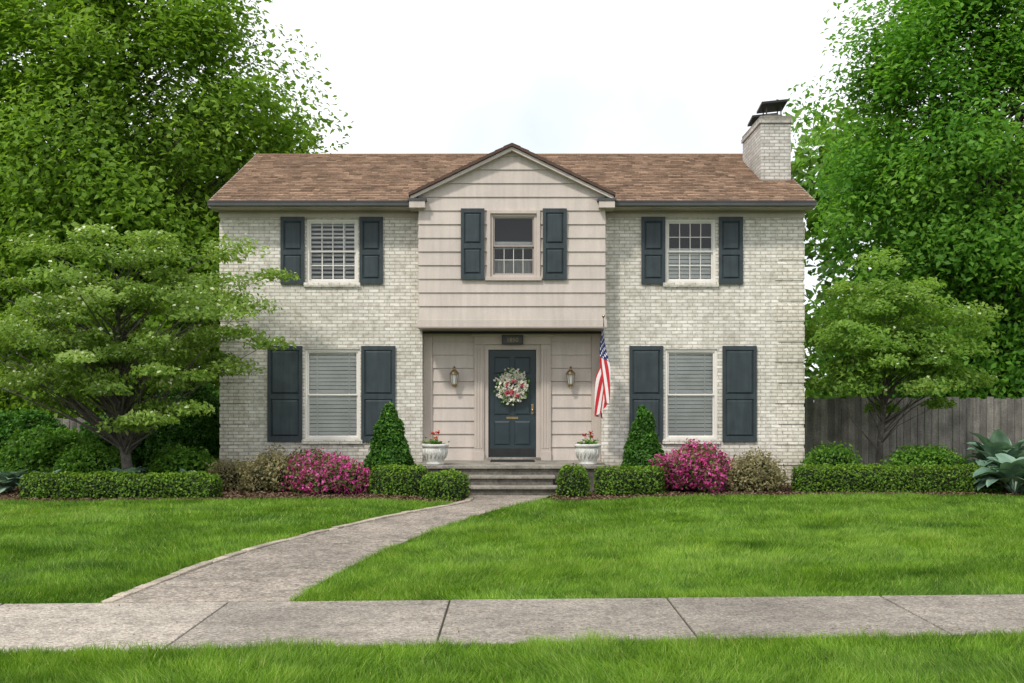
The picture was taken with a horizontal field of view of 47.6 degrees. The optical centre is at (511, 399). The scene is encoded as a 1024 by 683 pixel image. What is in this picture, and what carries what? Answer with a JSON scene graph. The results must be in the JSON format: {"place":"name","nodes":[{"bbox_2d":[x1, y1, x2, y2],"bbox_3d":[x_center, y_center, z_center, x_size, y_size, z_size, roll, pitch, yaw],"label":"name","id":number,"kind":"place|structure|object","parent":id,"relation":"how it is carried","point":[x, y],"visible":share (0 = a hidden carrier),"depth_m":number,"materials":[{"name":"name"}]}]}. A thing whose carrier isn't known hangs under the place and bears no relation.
{"place":"outdoors","nodes":[
{"label":"outdoors","id":0,"kind":"place"},
{"bbox_2d":[101,495,551,602],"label":"garden path","id":1,"kind":"structure","parent":0,"point":[303,557],"depth_m":12.15,"materials":[{"name":"concrete"}]},
{"bbox_2d":[0,594,1023,653],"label":"sidewalk","id":2,"kind":"structure","parent":0,"point":[54,626],"depth_m":8.85,"materials":[{"name":"concrete"}]},
{"bbox_2d":[0,415,1023,682],"bbox_3d":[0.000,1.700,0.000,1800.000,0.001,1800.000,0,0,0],"label":"ground","id":3,"kind":"structure","parent":0,"point":[560,597],"depth_m":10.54,"materials":[{"name":"green plant"}]},
{"bbox_2d":[0,407,71,472],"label":"green shrub","id":4,"kind":"object","parent":3,"relation":"on","point":[29,419],"visible":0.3,"depth_m":24.26,"materials":[{"name":"green plant"}]},
{"bbox_2d":[0,0,88,393],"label":"linden tree","id":5,"kind":"object","parent":3,"relation":"on","point":[6,59],"visible":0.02,"depth_m":31.10,"materials":[{"name":"green plant"}]},
{"bbox_2d":[54,417,138,474],"bbox_3d":[-12.975,1.035,26.077,14.050,1.330,0.166,0,0,0],"label":"wooden fence","id":6,"kind":"object","parent":3,"relation":"on","point":[66,422],"visible":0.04,"depth_m":26.00,"materials":[{"name":"grey wood"}]},
{"bbox_2d":[79,413,151,474],"bbox_3d":[-8.214,0.920,24.382,2.066,1.584,1.862,0,0,0],"label":"green shrub","id":7,"kind":"object","parent":3,"relation":"on","point":[136,458],"visible":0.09,"depth_m":23.85,"materials":[{"name":"green plant"}]},
{"bbox_2d":[0,0,353,426],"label":"linden tree","id":8,"kind":"object","parent":3,"relation":"on","point":[119,186],"visible":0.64,"depth_m":27.96,"materials":[{"name":"green plant"}]},
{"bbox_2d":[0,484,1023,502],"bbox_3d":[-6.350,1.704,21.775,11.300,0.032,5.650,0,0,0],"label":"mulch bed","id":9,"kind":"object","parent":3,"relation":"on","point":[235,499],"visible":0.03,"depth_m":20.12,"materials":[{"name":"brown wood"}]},
{"bbox_2d":[0,469,27,492],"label":"hosta plant","id":10,"kind":"object","parent":9,"relation":"on","point":[9,481],"visible":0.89,"depth_m":20.82,"materials":[{"name":"green plant"}]},
{"bbox_2d":[0,424,106,475],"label":"green shrub","id":11,"kind":"object","parent":9,"relation":"on","point":[34,449],"visible":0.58,"depth_m":23.08,"materials":[{"name":"green plant"}]},
{"bbox_2d":[50,439,134,475],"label":"green shrub","id":12,"kind":"object","parent":9,"relation":"on","point":[88,457],"visible":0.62,"depth_m":21.86,"materials":[{"name":"green plant"}]},
{"bbox_2d":[18,470,222,499],"bbox_3d":[-6.723,1.452,20.019,3.456,0.501,0.711,0,0,-2],"label":"boxwood hedge","id":13,"kind":"object","parent":9,"relation":"on","point":[110,484],"visible":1,"depth_m":19.77,"materials":[{"name":"green plant"}]},
{"bbox_2d":[107,466,146,474],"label":"hosta plant","id":14,"kind":"object","parent":9,"relation":"on","point":[134,469],"visible":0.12,"depth_m":21.37,"materials":[{"name":"green plant"}]},
{"bbox_2d":[0,223,299,469],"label":"dogwood tree","id":15,"kind":"object","parent":9,"relation":"on","point":[78,365],"visible":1,"depth_m":20.77,"materials":[{"name":"green plant"}]},
{"bbox_2d":[138,380,219,469],"bbox_3d":[-6.743,0.519,23.998,1.858,2.183,1.702,0,0,0],"label":"yew shrub","id":16,"kind":"object","parent":9,"relation":"on","point":[196,431],"visible":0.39,"depth_m":23.55,"materials":[{"name":"green plant"}]},
{"bbox_2d":[143,443,219,475],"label":"green shrub","id":17,"kind":"object","parent":9,"relation":"on","point":[176,458],"visible":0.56,"depth_m":22.00,"materials":[{"name":"green plant"}]},
{"bbox_2d":[203,456,272,491],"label":"spirea shrub","id":18,"kind":"object","parent":9,"relation":"on","point":[228,475],"visible":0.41,"depth_m":21.44,"materials":[{"name":"green plant"}]},
{"bbox_2d":[234,442,302,492],"bbox_3d":[-4.348,1.230,21.293,1.722,0.930,1.366,0,0,0],"label":"spirea shrub","id":19,"kind":"object","parent":9,"relation":"on","point":[265,473],"visible":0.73,"depth_m":20.96,"materials":[{"name":"beige plant"}]},
{"bbox_2d":[288,447,338,491],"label":"pink azalea","id":20,"kind":"object","parent":9,"relation":"on","point":[319,455],"visible":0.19,"depth_m":21.34,"materials":[{"name":"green plant"}]},
{"bbox_2d":[279,451,371,495],"bbox_3d":[-3.322,1.310,20.965,1.743,0.793,1.287,0,0,0],"label":"pink azalea","id":21,"kind":"object","parent":9,"relation":"on","point":[340,472],"visible":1,"depth_m":20.65,"materials":[{"name":"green plant"}]},
{"bbox_2d":[362,401,416,487],"bbox_3d":[-2.309,0.866,21.797,1.216,1.702,1.206,0,0,0],"label":"dwarf spruce","id":22,"kind":"object","parent":9,"relation":"on","point":[389,445],"visible":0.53,"depth_m":21.57,"materials":[{"name":"green plant"}]},
{"bbox_2d":[368,463,427,496],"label":"boxwood hedge","id":23,"kind":"object","parent":9,"relation":"on","point":[396,479],"visible":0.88,"depth_m":20.41,"materials":[{"name":"green plant"}]},
{"bbox_2d":[418,468,470,500],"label":"boxwood hedge","id":24,"kind":"object","parent":9,"relation":"on","point":[448,485],"visible":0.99,"depth_m":19.55,"materials":[{"name":"green plant"}]},
{"bbox_2d":[220,172,803,469],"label":"brick walls","id":25,"kind":"structure","parent":3,"relation":"on","point":[385,313],"depth_m":22.80,"materials":[{"name":"white brick"}]},
{"bbox_2d":[267,346,301,441],"bbox_3d":[-4.450,-0.120,22.770,0.680,1.880,0.035,0,0,0],"label":"shutter","id":26,"kind":"object","parent":25,"relation":"attached to","point":[284,395],"visible":0.91,"depth_m":22.76,"materials":[{"name":"paint"}]},
{"bbox_2d":[280,217,304,283],"bbox_3d":[-4.300,-2.930,22.770,0.470,1.320,0.035,0,0,0],"label":"shutter","id":27,"kind":"object","parent":25,"relation":"attached to","point":[292,244],"visible":0.94,"depth_m":22.76,"materials":[{"name":"paint"}]},
{"bbox_2d":[305,349,359,439],"bbox_3d":[-3.525,-0.110,22.880,1.090,1.780,0.100,0,0,0],"label":"living room window frame","id":28,"kind":"object","parent":25,"relation":"attached to","point":[308,436],"visible":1,"depth_m":22.83,"materials":[{"name":"white wood"}]},
{"bbox_2d":[309,353,356,434],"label":"living room window blinds","id":29,"kind":"object","parent":28,"relation":"attached to","point":[317,415],"visible":1,"depth_m":22.93,"materials":[{"name":"white plastic"}]},
{"bbox_2d":[307,219,357,282],"bbox_3d":[-3.525,-2.925,22.880,1.010,1.250,0.100,0,0,0],"label":"bedroom window frame","id":30,"kind":"object","parent":25,"relation":"attached to","point":[309,237],"visible":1,"depth_m":22.86,"materials":[{"name":"beige wood"}]},
{"bbox_2d":[311,224,354,278],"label":"bedroom louvres","id":31,"kind":"object","parent":30,"relation":"attached to","point":[335,272],"visible":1,"depth_m":22.95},
{"bbox_2d":[359,217,382,283],"bbox_3d":[-2.760,-2.930,22.770,0.460,1.320,0.035,0,0,0],"label":"shutter","id":32,"kind":"object","parent":25,"relation":"attached to","point":[370,250],"visible":1,"depth_m":22.76,"materials":[{"name":"paint"}]},
{"bbox_2d":[361,346,394,441],"bbox_3d":[-2.620,-0.120,22.770,0.670,1.880,0.035,0,0,0],"label":"shutter","id":33,"kind":"object","parent":25,"relation":"attached to","point":[377,378],"visible":0.82,"depth_m":22.76,"materials":[{"name":"paint"}]},
{"bbox_2d":[309,224,712,456],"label":"interior partitions","id":34,"kind":"object","parent":25,"relation":"attached to","point":[685,232],"visible":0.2,"depth_m":24.00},
{"bbox_2d":[302,283,719,443],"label":"window sills","id":35,"kind":"structure","parent":25,"relation":"attached to","point":[359,285],"depth_m":22.75,"materials":[{"name":"paint"}]},
{"bbox_2d":[418,152,605,319],"bbox_3d":[0.000,-3.165,22.547,3.624,3.250,0.506,0,0,0],"label":"bay siding","id":36,"kind":"object","parent":25,"relation":"attached to","point":[511,181],"visible":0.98,"depth_m":22.31,"materials":[{"name":"beige wood"}]},
{"bbox_2d":[461,208,483,279],"bbox_3d":[-0.755,-2.990,22.264,0.450,1.360,0.035,0,0,0],"label":"bay shutter","id":37,"kind":"object","parent":36,"relation":"attached to","point":[472,243],"visible":1,"depth_m":22.25,"materials":[{"name":"paint"}]},
{"bbox_2d":[417,210,606,330],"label":"bay trim","id":38,"kind":"structure","parent":36,"relation":"attached to","point":[509,325],"depth_m":22.29,"materials":[{"name":"beige wood"}]},
{"bbox_2d":[490,214,536,276],"bbox_3d":[0.030,-2.967,22.370,0.890,1.215,0.100,0,0,0],"label":"bay window frame","id":39,"kind":"object","parent":36,"relation":"attached to","point":[493,246],"visible":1,"depth_m":22.32,"materials":[{"name":"beige wood"}]},
{"bbox_2d":[495,242,532,272],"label":"bay window blinds","id":40,"kind":"object","parent":39,"relation":"attached to","point":[506,266],"visible":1,"depth_m":22.48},
{"bbox_2d":[543,208,566,279],"bbox_3d":[0.820,-2.990,22.264,0.460,1.360,0.035,0,0,0],"label":"bay shutter","id":41,"kind":"object","parent":36,"relation":"attached to","point":[554,243],"visible":1,"depth_m":22.25,"materials":[{"name":"paint"}]},
{"bbox_2d":[423,334,600,459],"bbox_3d":[0.000,-0.075,23.120,3.516,2.550,0.240,0,0,0],"label":"entrance surround","id":42,"kind":"object","parent":25,"relation":"attached to","point":[457,416],"visible":0.89,"depth_m":23.10,"materials":[{"name":"beige wood"}]},
{"bbox_2d":[450,366,458,387],"bbox_3d":[-1.140,-0.455,22.983,0.184,0.450,0.230,0,0,0],"label":"wall lantern","id":43,"kind":"object","parent":42,"relation":"attached to","point":[454,373],"depth_m":22.92,"materials":[{"name":"white glass"}]},
{"bbox_2d":[489,350,535,456],"bbox_3d":[0.005,0.070,23.139,0.940,2.130,0.143,0,0,0],"label":"front door","id":44,"kind":"structure","parent":42,"relation":"in","point":[512,430],"depth_m":23.15,"materials":[{"name":"painted wood"},{"name":"brass"}]},
{"bbox_2d":[493,367,529,404],"bbox_3d":[-0.008,-0.273,23.039,0.736,0.761,0.186,0,0,0],"label":"door wreath","id":45,"kind":"object","parent":44,"relation":"attached to","point":[503,383],"depth_m":23.02,"materials":[{"name":"multicoloured plant"}]},
{"bbox_2d":[502,335,522,343],"bbox_3d":[0.010,-1.190,22.985,0.420,0.180,0.026,0,0,0],"label":"house number plaque","id":46,"kind":"object","parent":42,"relation":"attached to","point":[507,338],"visible":1,"depth_m":22.97,"materials":[{"name":"black metal"}]},
{"bbox_2d":[566,366,574,387],"bbox_3d":[1.160,-0.455,22.983,0.184,0.450,0.230,0,0,0],"label":"wall lantern","id":47,"kind":"object","parent":42,"relation":"attached to","point":[570,373],"depth_m":22.92,"materials":[{"name":"white glass"}]},
{"bbox_2d":[209,154,814,199],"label":"shingle roof","id":48,"kind":"structure","parent":25,"relation":"on","point":[402,176],"depth_m":24.39,"materials":[{"name":"brown"}]},
{"bbox_2d":[219,222,804,485],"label":"quoins","id":49,"kind":"object","parent":25,"relation":"attached to","point":[783,353],"visible":0.54,"depth_m":22.78,"materials":[{"name":"brick"}]},
{"bbox_2d":[207,200,816,217],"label":"eaves and gutters","id":50,"kind":"object","parent":25,"relation":"attached to","point":[622,208],"visible":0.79,"depth_m":22.48,"materials":[{"name":"metal"}]},
{"bbox_2d":[407,143,616,210],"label":"bay gable roof","id":51,"kind":"structure","parent":25,"relation":"attached to","point":[416,203],"depth_m":22.17,"materials":[{"name":"beige wood"}]},
{"bbox_2d":[594,314,610,418],"bbox_3d":[1.730,-0.623,22.310,0.300,1.975,0.980,0,0,0],"label":"american flag","id":52,"kind":"object","parent":25,"relation":"attached to","point":[602,389],"visible":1,"depth_m":22.05,"materials":[{"name":"multicoloured fabric"}]},
{"bbox_2d":[629,346,662,441],"bbox_3d":[2.630,-0.120,22.770,0.660,1.880,0.035,0,0,0],"label":"shutter","id":53,"kind":"object","parent":25,"relation":"attached to","point":[646,376],"visible":0.81,"depth_m":22.76,"materials":[{"name":"paint"}]},
{"bbox_2d":[641,217,664,283],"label":"shutter","id":54,"kind":"object","parent":25,"relation":"attached to","point":[652,250],"visible":1,"depth_m":22.76,"materials":[{"name":"paint"}]},
{"bbox_2d":[665,219,715,282],"bbox_3d":[3.505,-2.925,22.880,0.990,1.250,0.100,0,0,0],"label":"study window frame","id":55,"kind":"object","parent":25,"relation":"attached to","point":[712,222],"visible":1,"depth_m":22.83,"materials":[{"name":"beige wood"}]},
{"bbox_2d":[669,248,710,277],"bbox_3d":[3.505,-2.697,22.938,0.870,0.594,0.033,0,0,0],"label":"study blind","id":56,"kind":"object","parent":55,"relation":"attached to","point":[693,269],"visible":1,"depth_m":22.94,"materials":[{"name":"grey plastic"}]},
{"bbox_2d":[665,349,716,439],"bbox_3d":[3.515,-0.110,22.880,1.030,1.780,0.100,0,0,0],"label":"dining room window frame","id":57,"kind":"object","parent":25,"relation":"attached to","point":[713,436],"visible":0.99,"depth_m":22.83,"materials":[{"name":"white wood"}]},
{"bbox_2d":[668,353,712,434],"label":"dining room window blinds","id":58,"kind":"object","parent":57,"relation":"attached to","point":[704,415],"visible":1,"depth_m":22.93,"materials":[{"name":"white plastic"}]},
{"bbox_2d":[719,217,742,283],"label":"shutter","id":59,"kind":"object","parent":25,"relation":"attached to","point":[730,250],"visible":1,"depth_m":22.76,"materials":[{"name":"paint"}]},
{"bbox_2d":[722,346,756,441],"bbox_3d":[4.460,-0.120,22.770,0.670,1.880,0.035,0,0,0],"label":"shutter","id":60,"kind":"object","parent":25,"relation":"attached to","point":[739,393],"visible":1,"depth_m":22.76,"materials":[{"name":"paint"}]},
{"bbox_2d":[741,116,792,199],"bbox_3d":[5.450,-4.085,24.950,0.680,3.570,1.960,0,0,0],"label":"chimney","id":61,"kind":"object","parent":25,"relation":"attached to","point":[766,141],"visible":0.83,"depth_m":24.00,"materials":[{"name":"brick"}]},
{"bbox_2d":[747,99,787,126],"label":"chimney caps","id":62,"kind":"object","parent":61,"relation":"on","point":[777,106],"visible":0.45,"depth_m":24.32,"materials":[{"name":"metal"}]},
{"bbox_2d":[0,99,1023,456],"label":"distant trees","id":63,"kind":"object","parent":3,"relation":"on","point":[812,189],"visible":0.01,"depth_m":35.25,"materials":[{"name":"green plant"}]},
{"bbox_2d":[419,460,607,495],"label":"entrance steps","id":64,"kind":"structure","parent":3,"relation":"on","point":[536,477],"depth_m":21.20,"materials":[{"name":"grey concrete"}]},
{"bbox_2d":[422,430,449,464],"bbox_3d":[-1.420,0.871,21.500,0.507,0.649,0.507,0,0,28],"label":"flower planter","id":65,"kind":"object","parent":64,"relation":"on","point":[435,452],"visible":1,"depth_m":21.34,"materials":[{"name":"ceramic"}]},
{"bbox_2d":[490,460,534,461],"bbox_3d":[0.010,1.184,22.650,0.860,0.018,0.600,0,0,0],"label":"door mat","id":66,"kind":"object","parent":64,"relation":"on","point":[512,460],"depth_m":22.46,"materials":[{"name":"black fabric"}]},
{"bbox_2d":[574,431,600,464],"bbox_3d":[1.400,0.877,21.500,0.510,0.636,0.510,0,0,0],"label":"flower planter","id":67,"kind":"object","parent":64,"relation":"on","point":[587,452],"visible":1,"depth_m":21.34,"materials":[{"name":"ceramic"}]},
{"bbox_2d":[544,483,1023,501],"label":"mulch bed","id":68,"kind":"object","parent":3,"relation":"on","point":[740,492],"visible":0.06,"depth_m":20.76,"materials":[{"name":"brown soil"}]},
{"bbox_2d":[555,463,590,497],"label":"boxwood hedge","id":69,"kind":"object","parent":68,"relation":"on","point":[573,481],"visible":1,"depth_m":20.06,"materials":[{"name":"green plant"}]},
{"bbox_2d":[593,465,665,495],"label":"boxwood hedge","id":70,"kind":"object","parent":68,"relation":"on","point":[624,480],"visible":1,"depth_m":20.56,"materials":[{"name":"green plant"}]},
{"bbox_2d":[620,404,664,489],"bbox_3d":[2.459,0.898,21.802,1.032,1.640,1.022,0,0,39],"label":"dwarf spruce","id":71,"kind":"object","parent":68,"relation":"on","point":[642,446],"visible":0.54,"depth_m":21.62,"materials":[{"name":"green plant"}]},
{"bbox_2d":[648,438,727,491],"bbox_3d":[3.194,1.189,21.157,1.442,1.008,1.427,0,0,0],"label":"pink azalea","id":72,"kind":"object","parent":68,"relation":"on","point":[690,464],"visible":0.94,"depth_m":20.85,"materials":[{"name":"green plant"}]},
{"bbox_2d":[676,441,735,490],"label":"pink azalea","id":73,"kind":"object","parent":68,"relation":"on","point":[720,453],"visible":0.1,"depth_m":21.35,"materials":[{"name":"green plant"}]},
{"bbox_2d":[720,446,791,492],"bbox_3d":[4.405,1.285,21.451,1.601,0.851,1.295,0,0,0],"label":"spirea shrub","id":74,"kind":"object","parent":68,"relation":"on","point":[755,470],"visible":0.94,"depth_m":21.19,"materials":[{"name":"beige plant"}]},
{"bbox_2d":[800,440,862,468],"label":"green shrub","id":75,"kind":"object","parent":68,"relation":"on","point":[831,455],"visible":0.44,"depth_m":22.14,"materials":[{"name":"green plant"}]},
{"bbox_2d":[788,463,1002,493],"bbox_3d":[7.012,1.419,21.272,3.862,0.568,0.774,0,0,0],"label":"boxwood hedge","id":76,"kind":"object","parent":68,"relation":"on","point":[851,478],"visible":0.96,"depth_m":21.05,"materials":[{"name":"green plant"}]},
{"bbox_2d":[804,248,1007,465],"bbox_3d":[7.651,-0.609,23.038,3.946,4.639,3.664,0,0,0],"label":"ornamental maple","id":77,"kind":"object","parent":68,"relation":"on","point":[885,351],"visible":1,"depth_m":22.33,"materials":[{"name":"green plant"}]},
{"bbox_2d":[880,442,967,468],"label":"green shrub","id":78,"kind":"object","parent":68,"relation":"on","point":[928,455],"visible":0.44,"depth_m":22.08,"materials":[{"name":"green plant"}]},
{"bbox_2d":[956,428,1023,487],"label":"hosta plant","id":79,"kind":"object","parent":68,"relation":"on","point":[998,441],"visible":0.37,"depth_m":21.68,"materials":[{"name":"green plant"}]},
{"bbox_2d":[972,453,1023,493],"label":"hosta plant","id":80,"kind":"object","parent":68,"relation":"on","point":[1010,469],"visible":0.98,"depth_m":20.61,"materials":[{"name":"green plant"}]},
{"bbox_2d":[776,0,1023,446],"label":"maple tree","id":81,"kind":"object","parent":3,"relation":"on","point":[978,256],"visible":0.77,"depth_m":27.43,"materials":[{"name":"green plant"}]},
{"bbox_2d":[804,396,1023,466],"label":"wooden fence","id":82,"kind":"object","parent":3,"relation":"on","point":[951,428],"visible":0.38,"depth_m":25.20,"materials":[{"name":"grey wood"}]},
{"bbox_2d":[997,84,1023,194],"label":"maple tree","id":83,"kind":"object","parent":3,"relation":"on","point":[1015,117],"visible":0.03,"depth_m":31.96,"materials":[{"name":"green plant"}]},
{"bbox_2d":[0,0,1023,377],"label":"sky","id":84,"kind":"structure","parent":0,"point":[411,76],"materials":[{"name":"white"}]}
]}

